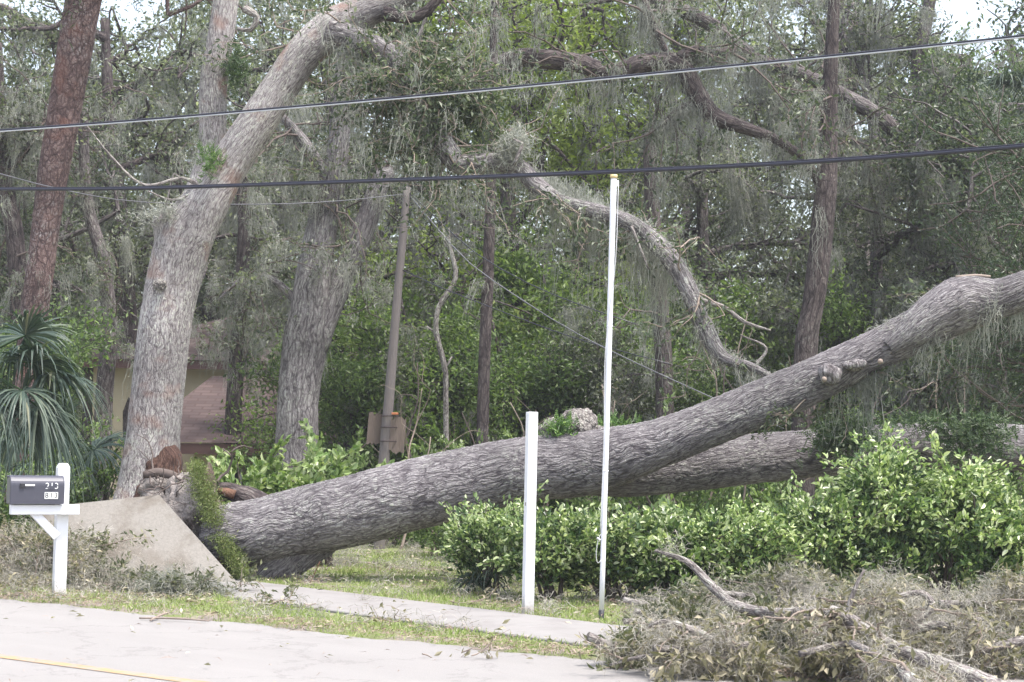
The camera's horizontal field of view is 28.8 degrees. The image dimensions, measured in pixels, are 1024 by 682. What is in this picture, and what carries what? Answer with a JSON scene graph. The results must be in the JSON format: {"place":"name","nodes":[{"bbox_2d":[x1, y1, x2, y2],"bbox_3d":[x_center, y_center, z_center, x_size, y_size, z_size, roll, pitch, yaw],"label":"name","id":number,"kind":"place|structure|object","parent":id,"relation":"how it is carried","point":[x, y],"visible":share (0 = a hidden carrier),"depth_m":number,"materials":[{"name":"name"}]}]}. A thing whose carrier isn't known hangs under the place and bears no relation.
{"place":"outdoors","nodes":[
{"label":"outdoors","id":0,"kind":"place"},
{"bbox_2d":[0,599,787,681],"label":"road","id":1,"kind":"structure","parent":0,"point":[246,652],"depth_m":13.38,"materials":[{"name":"grey asphalt"}]},
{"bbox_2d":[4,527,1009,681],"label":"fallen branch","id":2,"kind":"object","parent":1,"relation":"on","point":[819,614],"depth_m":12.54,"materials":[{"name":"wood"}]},
{"bbox_2d":[0,451,1017,681],"bbox_3d":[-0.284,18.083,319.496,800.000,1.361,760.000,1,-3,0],"label":"ground","id":3,"kind":"structure","parent":0,"point":[274,625],"depth_m":17.09,"materials":[{"name":"green plant"}]},
{"bbox_2d":[6,463,79,597],"bbox_3d":[-4.228,1.779,17.891,0.649,1.360,0.257,3,-3,-34],"label":"mailbox","id":4,"kind":"object","parent":3,"relation":"on","point":[36,498],"visible":0.99,"depth_m":17.88,"materials":[{"name":"white plastic"}]},
{"bbox_2d":[0,528,105,591],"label":"fallen branch","id":5,"kind":"object","parent":3,"relation":"on","point":[34,579],"visible":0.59,"depth_m":18.92,"materials":[{"name":"grey plant"}]},
{"bbox_2d":[0,303,116,502],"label":"fan palm","id":6,"kind":"object","parent":3,"relation":"on","point":[34,424],"visible":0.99,"depth_m":21.12,"materials":[{"name":"green plant"}]},
{"bbox_2d":[0,519,119,579],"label":"fallen branch","id":7,"kind":"object","parent":3,"relation":"on","point":[45,560],"visible":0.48,"depth_m":19.25,"materials":[{"name":"grey plant"}]},
{"bbox_2d":[0,393,125,502],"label":"fan palm","id":8,"kind":"object","parent":3,"relation":"on","point":[109,440],"visible":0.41,"depth_m":23.86,"materials":[{"name":"green plant"}]},
{"bbox_2d":[0,292,132,526],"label":"sapling","id":9,"kind":"object","parent":3,"relation":"on","point":[78,343],"visible":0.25,"depth_m":31.94,"materials":[{"name":"green plant"}]},
{"bbox_2d":[8,107,136,500],"bbox_3d":[-7.820,-0.128,35.614,2.550,8.349,2.557,3,-3,-30],"label":"tall tree","id":10,"kind":"object","parent":3,"relation":"on","point":[103,282],"visible":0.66,"depth_m":35.88,"materials":[{"name":"grey plant"}]},
{"bbox_2d":[23,420,123,532],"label":"green shrub","id":11,"kind":"object","parent":3,"relation":"on","point":[110,476],"visible":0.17,"depth_m":23.88,"materials":[{"name":"green plant"}]},
{"bbox_2d":[0,22,148,368],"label":"live oak","id":12,"kind":"object","parent":3,"relation":"on","point":[74,289],"visible":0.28,"depth_m":37.75,"materials":[{"name":"green plant"}]},
{"bbox_2d":[4,517,157,578],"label":"fallen branch","id":13,"kind":"object","parent":3,"relation":"on","point":[103,544],"visible":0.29,"depth_m":19.75,"materials":[{"name":"grey plant"}]},
{"bbox_2d":[0,42,181,524],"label":"tall tree","id":14,"kind":"object","parent":3,"relation":"on","point":[11,210],"visible":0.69,"depth_m":34.00,"materials":[{"name":"green plant"}]},
{"bbox_2d":[51,551,139,591],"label":"fallen branch","id":15,"kind":"object","parent":3,"relation":"on","point":[100,568],"visible":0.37,"depth_m":18.98,"materials":[{"name":"grey plant"}]},
{"bbox_2d":[0,88,198,416],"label":"live oak","id":16,"kind":"object","parent":3,"relation":"on","point":[137,131],"visible":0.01,"depth_m":47.31,"materials":[{"name":"green plant"}]},
{"bbox_2d":[0,0,231,360],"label":"live oak","id":17,"kind":"object","parent":3,"relation":"on","point":[148,107],"visible":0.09,"depth_m":47.38,"materials":[{"name":"green plant"}]},
{"bbox_2d":[4,0,273,505],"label":"pine tree","id":18,"kind":"object","parent":3,"relation":"on","point":[77,34],"visible":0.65,"depth_m":26.49,"materials":[{"name":"brown plant"}]},
{"bbox_2d":[43,495,235,581],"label":"concrete slab","id":19,"kind":"structure","parent":3,"relation":"on","point":[175,536],"depth_m":20.49,"materials":[{"name":"grey concrete"}]},
{"bbox_2d":[96,554,196,593],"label":"fallen branch","id":20,"kind":"object","parent":3,"relation":"on","point":[131,575],"visible":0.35,"depth_m":18.64,"materials":[{"name":"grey plant"}]},
{"bbox_2d":[0,0,295,449],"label":"live oak","id":21,"kind":"object","parent":3,"relation":"on","point":[158,74],"visible":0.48,"depth_m":42.46,"materials":[{"name":"green plant"}]},
{"bbox_2d":[119,555,244,599],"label":"fallen branch","id":22,"kind":"object","parent":3,"relation":"on","point":[156,581],"visible":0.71,"depth_m":18.17,"materials":[{"name":"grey plant"}]},
{"bbox_2d":[91,7,337,324],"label":"live oak","id":23,"kind":"object","parent":3,"relation":"on","point":[214,250],"visible":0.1,"depth_m":51.73,"materials":[{"name":"green plant"}]},
{"bbox_2d":[76,317,361,499],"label":"house","id":24,"kind":"structure","parent":3,"relation":"on","point":[203,397],"depth_m":40.44,"materials":[{"name":"brown"}]},
{"bbox_2d":[171,79,334,484],"bbox_3d":[-5.148,-0.526,38.002,3.516,8.784,3.604,0,-3,25],"label":"tall tree","id":25,"kind":"object","parent":3,"relation":"on","point":[243,238],"visible":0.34,"depth_m":37.84,"materials":[{"name":"green plant"}]},
{"bbox_2d":[206,434,325,504],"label":"broadleaf shrub","id":26,"kind":"object","parent":3,"relation":"on","point":[263,475],"visible":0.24,"depth_m":22.39,"materials":[{"name":"green plant"}]},
{"bbox_2d":[168,0,437,473],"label":"live oak","id":27,"kind":"object","parent":3,"relation":"on","point":[314,304],"visible":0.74,"depth_m":32.89,"materials":[{"name":"grey plant"}]},
{"bbox_2d":[193,267,440,485],"bbox_3d":[-3.569,1.205,37.056,4.997,5.317,4.325,0,-3,14],"label":"sapling","id":28,"kind":"object","parent":3,"relation":"on","point":[260,425],"visible":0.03,"depth_m":36.87,"materials":[{"name":"green plant"}]},
{"bbox_2d":[222,321,438,470],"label":"sapling","id":29,"kind":"object","parent":3,"relation":"on","point":[340,380],"visible":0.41,"depth_m":34.28,"materials":[{"name":"green plant"}]},
{"bbox_2d":[277,418,406,566],"bbox_3d":[-2.309,1.755,22.722,1.859,1.758,1.524,-1,-4,38],"label":"broadleaf shrub","id":30,"kind":"object","parent":3,"relation":"on","point":[332,466],"visible":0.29,"depth_m":22.56,"materials":[{"name":"green plant"}]},
{"bbox_2d":[207,0,523,459],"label":"live oak","id":31,"kind":"object","parent":3,"relation":"on","point":[272,55],"visible":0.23,"depth_m":43.64,"materials":[{"name":"green plant"}]},
{"bbox_2d":[201,48,549,306],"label":"live oak","id":32,"kind":"object","parent":3,"relation":"on","point":[465,229],"visible":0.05,"depth_m":56.52,"materials":[{"name":"green plant"}]},
{"bbox_2d":[366,186,410,548],"bbox_3d":[-1.828,0.529,29.027,0.616,5.591,0.252,0,-3,18],"label":"utility pole","id":33,"kind":"object","parent":3,"relation":"on","point":[385,431],"visible":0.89,"depth_m":28.98,"materials":[{"name":"brown wood"}]},
{"bbox_2d":[318,249,529,470],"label":"sapling","id":34,"kind":"object","parent":3,"relation":"on","point":[376,328],"visible":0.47,"depth_m":34.73,"materials":[{"name":"green plant"}]},
{"bbox_2d":[329,254,542,447],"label":"sapling","id":35,"kind":"object","parent":3,"relation":"on","point":[414,287],"visible":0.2,"depth_m":35.19,"materials":[{"name":"green plant"}]},
{"bbox_2d":[426,227,457,451],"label":"young tree","id":36,"kind":"object","parent":3,"relation":"on","point":[435,331],"visible":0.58,"depth_m":33.00,"materials":[{"name":"grey plant"}]},
{"bbox_2d":[87,0,821,499],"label":"live oak","id":37,"kind":"object","parent":3,"relation":"on","point":[187,226],"visible":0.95,"depth_m":22.72,"materials":[{"name":"grey plant"}]},
{"bbox_2d":[354,212,596,516],"bbox_3d":[0.032,0.804,37.151,6.049,6.436,5.235,-1,-3,32],"label":"sapling","id":38,"kind":"object","parent":3,"relation":"on","point":[507,266],"visible":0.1,"depth_m":36.59,"materials":[{"name":"green plant"}]},
{"bbox_2d":[267,0,691,384],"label":"broadleaf tree","id":39,"kind":"object","parent":3,"relation":"on","point":[566,23],"visible":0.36,"depth_m":36.99,"materials":[{"name":"green plant"}]},
{"bbox_2d":[429,479,547,595],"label":"hedge shrub","id":40,"kind":"object","parent":3,"relation":"on","point":[468,533],"visible":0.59,"depth_m":18.96,"materials":[{"name":"green plant"}]},
{"bbox_2d":[391,0,586,540],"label":"tall tree","id":41,"kind":"object","parent":3,"relation":"on","point":[487,293],"visible":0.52,"depth_m":32.02,"materials":[{"name":"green plant"}]},
{"bbox_2d":[406,278,603,455],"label":"sapling","id":42,"kind":"object","parent":3,"relation":"on","point":[510,414],"visible":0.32,"depth_m":34.53,"materials":[{"name":"green plant"}]},
{"bbox_2d":[0,538,1010,673],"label":"moss scraps","id":43,"kind":"object","parent":3,"relation":"on","point":[91,589],"visible":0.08,"depth_m":18.06,"materials":[{"name":"green plant"}]},
{"bbox_2d":[0,563,1015,681],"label":"pine straw","id":44,"kind":"object","parent":3,"relation":"on","point":[327,624],"visible":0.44,"depth_m":15.73,"materials":[{"name":"brown plant"}]},
{"bbox_2d":[379,0,670,297],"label":"live oak","id":45,"kind":"object","parent":3,"relation":"on","point":[461,188],"visible":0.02,"depth_m":59.61,"materials":[{"name":"green plant"}]},
{"bbox_2d":[30,0,1022,516],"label":"distant woods","id":46,"kind":"object","parent":3,"relation":"on","point":[302,4],"visible":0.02,"depth_m":68.85,"materials":[{"name":"green plant"}]},
{"bbox_2d":[522,412,537,614],"bbox_3d":[0.151,1.546,17.029,0.095,1.878,0.088,2,-3,-18],"label":"white post","id":47,"kind":"object","parent":3,"relation":"on","point":[530,486],"visible":0.79,"depth_m":17.00,"materials":[{"name":"paint"}]},
{"bbox_2d":[434,315,628,517],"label":"sapling","id":48,"kind":"object","parent":3,"relation":"on","point":[532,391],"visible":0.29,"depth_m":33.93,"materials":[{"name":"green plant"}]},
{"bbox_2d":[372,216,708,500],"bbox_3d":[0.225,0.839,36.644,6.049,6.436,5.236,2,-3,-15],"label":"sapling","id":49,"kind":"object","parent":3,"relation":"on","point":[534,299],"visible":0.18,"depth_m":35.68,"materials":[{"name":"green plant"}]},
{"bbox_2d":[477,494,634,601],"bbox_3d":[0.350,1.936,18.498,1.237,1.086,1.418,-1,-3,34],"label":"hedge shrub","id":50,"kind":"object","parent":3,"relation":"on","point":[513,560],"visible":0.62,"depth_m":18.36,"materials":[{"name":"green plant"}]},
{"bbox_2d":[135,270,1023,579],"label":"fallen oak","id":51,"kind":"object","parent":3,"relation":"on","point":[711,444],"visible":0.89,"depth_m":20.30,"materials":[{"name":"grey plant"}]},
{"bbox_2d":[414,0,756,407],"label":"broadleaf tree","id":52,"kind":"object","parent":3,"relation":"on","point":[589,147],"visible":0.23,"depth_m":39.28,"materials":[{"name":"green plant"}]},
{"bbox_2d":[596,174,618,619],"bbox_3d":[0.794,0.509,16.659,0.153,3.826,0.070,1,-3,0],"label":"pole","id":53,"kind":"object","parent":3,"relation":"on","point":[608,349],"visible":0.96,"depth_m":16.65,"materials":[{"name":"white metal"}]},
{"bbox_2d":[505,318,710,521],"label":"sapling","id":54,"kind":"object","parent":3,"relation":"on","point":[580,351],"visible":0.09,"depth_m":34.04,"materials":[{"name":"green plant"}]},
{"bbox_2d":[518,279,705,522],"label":"sapling","id":55,"kind":"object","parent":3,"relation":"on","point":[621,374],"visible":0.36,"depth_m":33.59,"materials":[{"name":"green plant"}]},
{"bbox_2d":[547,502,686,601],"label":"hedge shrub","id":56,"kind":"object","parent":3,"relation":"on","point":[621,538],"visible":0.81,"depth_m":18.20,"materials":[{"name":"green plant"}]},
{"bbox_2d":[519,270,722,506],"bbox_3d":[2.434,1.236,36.704,4.552,5.596,5.260,-1,-3,31],"label":"sapling","id":57,"kind":"object","parent":3,"relation":"on","point":[652,335],"visible":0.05,"depth_m":35.53,"materials":[{"name":"green plant"}]},
{"bbox_2d":[495,96,768,349],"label":"live oak","id":58,"kind":"object","parent":3,"relation":"on","point":[689,220],"visible":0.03,"depth_m":43.88,"materials":[{"name":"green plant"}]},
{"bbox_2d":[566,391,710,517],"bbox_3d":[1.976,2.045,30.210,2.971,2.604,1.858,0,-3,23],"label":"woodland shrub","id":59,"kind":"object","parent":3,"relation":"on","point":[653,499],"visible":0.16,"depth_m":30.14,"materials":[{"name":"green plant"}]},
{"bbox_2d":[589,129,700,504],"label":"tall tree","id":60,"kind":"object","parent":3,"relation":"on","point":[664,349],"visible":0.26,"depth_m":32.42,"materials":[{"name":"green plant"}]},
{"bbox_2d":[463,0,875,506],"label":"live oak","id":61,"kind":"object","parent":3,"relation":"on","point":[823,176],"visible":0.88,"depth_m":29.10,"materials":[{"name":"green plant"}]},
{"bbox_2d":[574,603,766,679],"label":"fallen branch","id":62,"kind":"object","parent":3,"relation":"on","point":[744,644],"visible":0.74,"depth_m":12.51,"materials":[{"name":"grey plant"}]},
{"bbox_2d":[607,486,750,521],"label":"woodland shrub","id":63,"kind":"object","parent":3,"relation":"on","point":[726,491],"visible":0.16,"depth_m":28.77,"materials":[{"name":"green plant"}]},
{"bbox_2d":[595,336,771,519],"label":"sapling","id":64,"kind":"object","parent":3,"relation":"on","point":[693,400],"visible":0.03,"depth_m":34.39,"materials":[{"name":"green plant"}]},
{"bbox_2d":[619,591,749,671],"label":"fallen branch","id":65,"kind":"object","parent":3,"relation":"on","point":[664,627],"visible":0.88,"depth_m":12.58,"materials":[{"name":"grey plant"}]},
{"bbox_2d":[552,77,816,299],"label":"live oak","id":66,"kind":"object","parent":3,"relation":"on","point":[688,211],"visible":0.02,"depth_m":59.38,"materials":[{"name":"green plant"}]},
{"bbox_2d":[503,0,871,497],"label":"live oak","id":67,"kind":"object","parent":3,"relation":"on","point":[703,188],"visible":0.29,"depth_m":40.83,"materials":[{"name":"green plant"}]},
{"bbox_2d":[612,497,762,599],"bbox_3d":[1.634,1.986,18.577,1.590,1.062,1.692,1,-3,0],"label":"hedge shrub","id":68,"kind":"object","parent":3,"relation":"on","point":[675,567],"visible":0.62,"depth_m":18.25,"materials":[{"name":"green plant"}]},
{"bbox_2d":[584,611,825,675],"bbox_3d":[1.528,2.096,13.229,2.175,0.688,1.055,1,-3,0],"label":"fallen branch","id":69,"kind":"object","parent":3,"relation":"on","point":[592,637],"visible":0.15,"depth_m":13.07,"materials":[{"name":"grey plant"}]},
{"bbox_2d":[619,580,807,635],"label":"fallen branch","id":70,"kind":"object","parent":3,"relation":"on","point":[686,607],"visible":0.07,"depth_m":14.08,"materials":[{"name":"grey plant"}]},
{"bbox_2d":[610,608,854,681],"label":"fallen branch","id":71,"kind":"object","parent":3,"relation":"on","point":[761,667],"visible":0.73,"depth_m":12.45,"materials":[{"name":"grey plant"}]},
{"bbox_2d":[617,238,875,518],"bbox_3d":[3.382,1.107,36.697,5.786,6.156,5.008,1,-3,-12],"label":"sapling","id":72,"kind":"object","parent":3,"relation":"on","point":[736,331],"visible":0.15,"depth_m":35.75,"materials":[{"name":"green plant"}]},
{"bbox_2d":[677,491,828,592],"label":"hedge shrub","id":73,"kind":"object","parent":3,"relation":"on","point":[765,545],"visible":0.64,"depth_m":18.23,"materials":[{"name":"green plant"}]},
{"bbox_2d":[690,476,846,519],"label":"woodland shrub","id":74,"kind":"object","parent":3,"relation":"on","point":[775,493],"visible":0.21,"depth_m":29.48,"materials":[{"name":"green plant"}]},
{"bbox_2d":[667,552,929,618],"bbox_3d":[2.114,2.031,14.780,1.943,0.918,1.454,1,-3,0],"label":"fallen branch","id":75,"kind":"object","parent":3,"relation":"on","point":[787,585],"visible":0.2,"depth_m":14.84,"materials":[{"name":"grey plant"}]},
{"bbox_2d":[607,0,1001,477],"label":"live oak","id":76,"kind":"object","parent":3,"relation":"on","point":[873,112],"visible":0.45,"depth_m":36.12,"materials":[{"name":"green plant"}]},
{"bbox_2d":[741,470,908,591],"bbox_3d":[2.973,1.888,18.755,1.659,1.341,1.498,2,-3,-26],"label":"hedge shrub","id":77,"kind":"object","parent":3,"relation":"on","point":[815,512],"visible":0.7,"depth_m":18.38,"materials":[{"name":"green plant"}]},
{"bbox_2d":[744,0,910,264],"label":"tall tree","id":78,"kind":"object","parent":3,"relation":"on","point":[797,5],"visible":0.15,"depth_m":45.26,"materials":[{"name":"green plant"}]},
{"bbox_2d":[670,0,1023,309],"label":"live oak","id":79,"kind":"object","parent":3,"relation":"on","point":[744,97],"visible":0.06,"depth_m":42.72,"materials":[{"name":"green plant"}]},
{"bbox_2d":[697,214,1020,503],"bbox_3d":[6.037,0.922,35.708,5.104,6.544,4.999,3,-3,-31],"label":"sapling","id":80,"kind":"object","parent":3,"relation":"on","point":[780,315],"visible":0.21,"depth_m":35.67,"materials":[{"name":"green plant"}]},
{"bbox_2d":[712,0,1023,423],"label":"live oak","id":81,"kind":"object","parent":3,"relation":"on","point":[872,38],"visible":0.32,"depth_m":38.32,"materials":[{"name":"green plant"}]},
{"bbox_2d":[740,0,1023,311],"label":"live oak","id":82,"kind":"object","parent":3,"relation":"on","point":[1019,27],"visible":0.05,"depth_m":46.62,"materials":[{"name":"green plant"}]},
{"bbox_2d":[778,615,988,681],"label":"fallen branch","id":83,"kind":"object","parent":3,"relation":"on","point":[842,648],"visible":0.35,"depth_m":12.35,"materials":[{"name":"grey plant"}]},
{"bbox_2d":[780,552,923,631],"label":"fallen branch","id":84,"kind":"object","parent":83,"relation":"on","point":[887,589],"visible":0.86,"depth_m":12.66,"materials":[{"name":"grey plant"}]},
{"bbox_2d":[851,572,1005,647],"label":"fallen branch","id":85,"kind":"object","parent":83,"relation":"on","point":[919,617],"visible":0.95,"depth_m":12.54,"materials":[{"name":"grey plant"}]},
{"bbox_2d":[888,598,1020,664],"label":"fallen branch","id":86,"kind":"object","parent":83,"relation":"on","point":[972,631],"visible":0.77,"depth_m":12.57,"materials":[{"name":"grey plant"}]},
{"bbox_2d":[788,257,979,484],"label":"sapling","id":87,"kind":"object","parent":3,"relation":"on","point":[837,315],"visible":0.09,"depth_m":35.11,"materials":[{"name":"green plant"}]},
{"bbox_2d":[811,420,965,583],"bbox_3d":[3.509,1.653,18.727,1.414,1.834,1.548,0,-3,25],"label":"hedge shrub","id":88,"kind":"object","parent":3,"relation":"on","point":[881,476],"visible":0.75,"depth_m":18.59,"materials":[{"name":"green plant"}]},
{"bbox_2d":[778,41,1023,471],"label":"live oak","id":89,"kind":"object","parent":3,"relation":"on","point":[950,87],"visible":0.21,"depth_m":35.16,"materials":[{"name":"green plant"}]},
{"bbox_2d":[811,556,995,637],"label":"fallen branch","id":90,"kind":"object","parent":3,"relation":"on","point":[872,573],"visible":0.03,"depth_m":13.76,"materials":[{"name":"grey plant"}]},
{"bbox_2d":[818,245,1023,487],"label":"sapling","id":91,"kind":"object","parent":3,"relation":"on","point":[906,280],"visible":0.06,"depth_m":35.65,"materials":[{"name":"green plant"}]},
{"bbox_2d":[846,626,1011,681],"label":"fallen branch","id":92,"kind":"object","parent":3,"relation":"on","point":[895,666],"visible":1,"depth_m":11.20,"materials":[{"name":"grey plant"}]},
{"bbox_2d":[847,42,1023,472],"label":"live oak","id":93,"kind":"object","parent":3,"relation":"on","point":[975,140],"visible":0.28,"depth_m":33.67,"materials":[{"name":"green plant"}]},
{"bbox_2d":[871,431,1023,599],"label":"hedge shrub","id":94,"kind":"object","parent":3,"relation":"on","point":[977,491],"visible":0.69,"depth_m":18.64,"materials":[{"name":"green plant"}]},
{"bbox_2d":[873,563,1022,638],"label":"fallen branch","id":95,"kind":"object","parent":3,"relation":"on","point":[969,590],"visible":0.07,"depth_m":14.65,"materials":[{"name":"grey plant"}]},
{"bbox_2d":[883,0,1023,285],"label":"tall tree","id":96,"kind":"object","parent":3,"relation":"on","point":[918,64],"visible":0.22,"depth_m":42.20,"materials":[{"name":"green plant"}]},
{"bbox_2d":[896,70,1023,424],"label":"evergreen tree","id":97,"kind":"object","parent":3,"relation":"on","point":[1017,155],"visible":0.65,"depth_m":27.05,"materials":[{"name":"green plant"}]},
{"bbox_2d":[922,559,1023,634],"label":"fallen branch","id":98,"kind":"object","parent":3,"relation":"on","point":[1007,578],"visible":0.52,"depth_m":14.45,"materials":[{"name":"grey plant"}]},
{"bbox_2d":[941,625,1023,679],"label":"fallen branch","id":99,"kind":"object","parent":3,"relation":"on","point":[1017,641],"visible":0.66,"depth_m":12.59,"materials":[{"name":"grey plant"}]},
{"bbox_2d":[943,481,1023,592],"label":"hedge shrub","id":100,"kind":"object","parent":3,"relation":"on","point":[1003,503],"visible":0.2,"depth_m":18.94,"materials":[{"name":"green plant"}]},
{"bbox_2d":[944,63,1023,498],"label":"live oak","id":101,"kind":"object","parent":3,"relation":"on","point":[1017,85],"visible":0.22,"depth_m":39.76,"materials":[{"name":"green plant"}]},
{"bbox_2d":[0,143,1023,190],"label":"overhead cable","id":102,"kind":"object","parent":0,"point":[770,163],"visible":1,"depth_m":17.77,"materials":[{"name":"black rubber"}]},
{"bbox_2d":[0,34,1023,131],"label":"overhead cable","id":103,"kind":"object","parent":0,"point":[546,83],"visible":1,"depth_m":18.45,"materials":[{"name":"metal"}]},
{"bbox_2d":[0,0,1023,435],"label":"sky","id":104,"kind":"structure","parent":0,"point":[958,8],"materials":[{"name":"white"}]},
{"bbox_2d":[190,579,1023,681],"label":"sidewalk","id":105,"kind":"structure","parent":0,"point":[542,627],"depth_m":16.59,"materials":[{"name":"concrete"}]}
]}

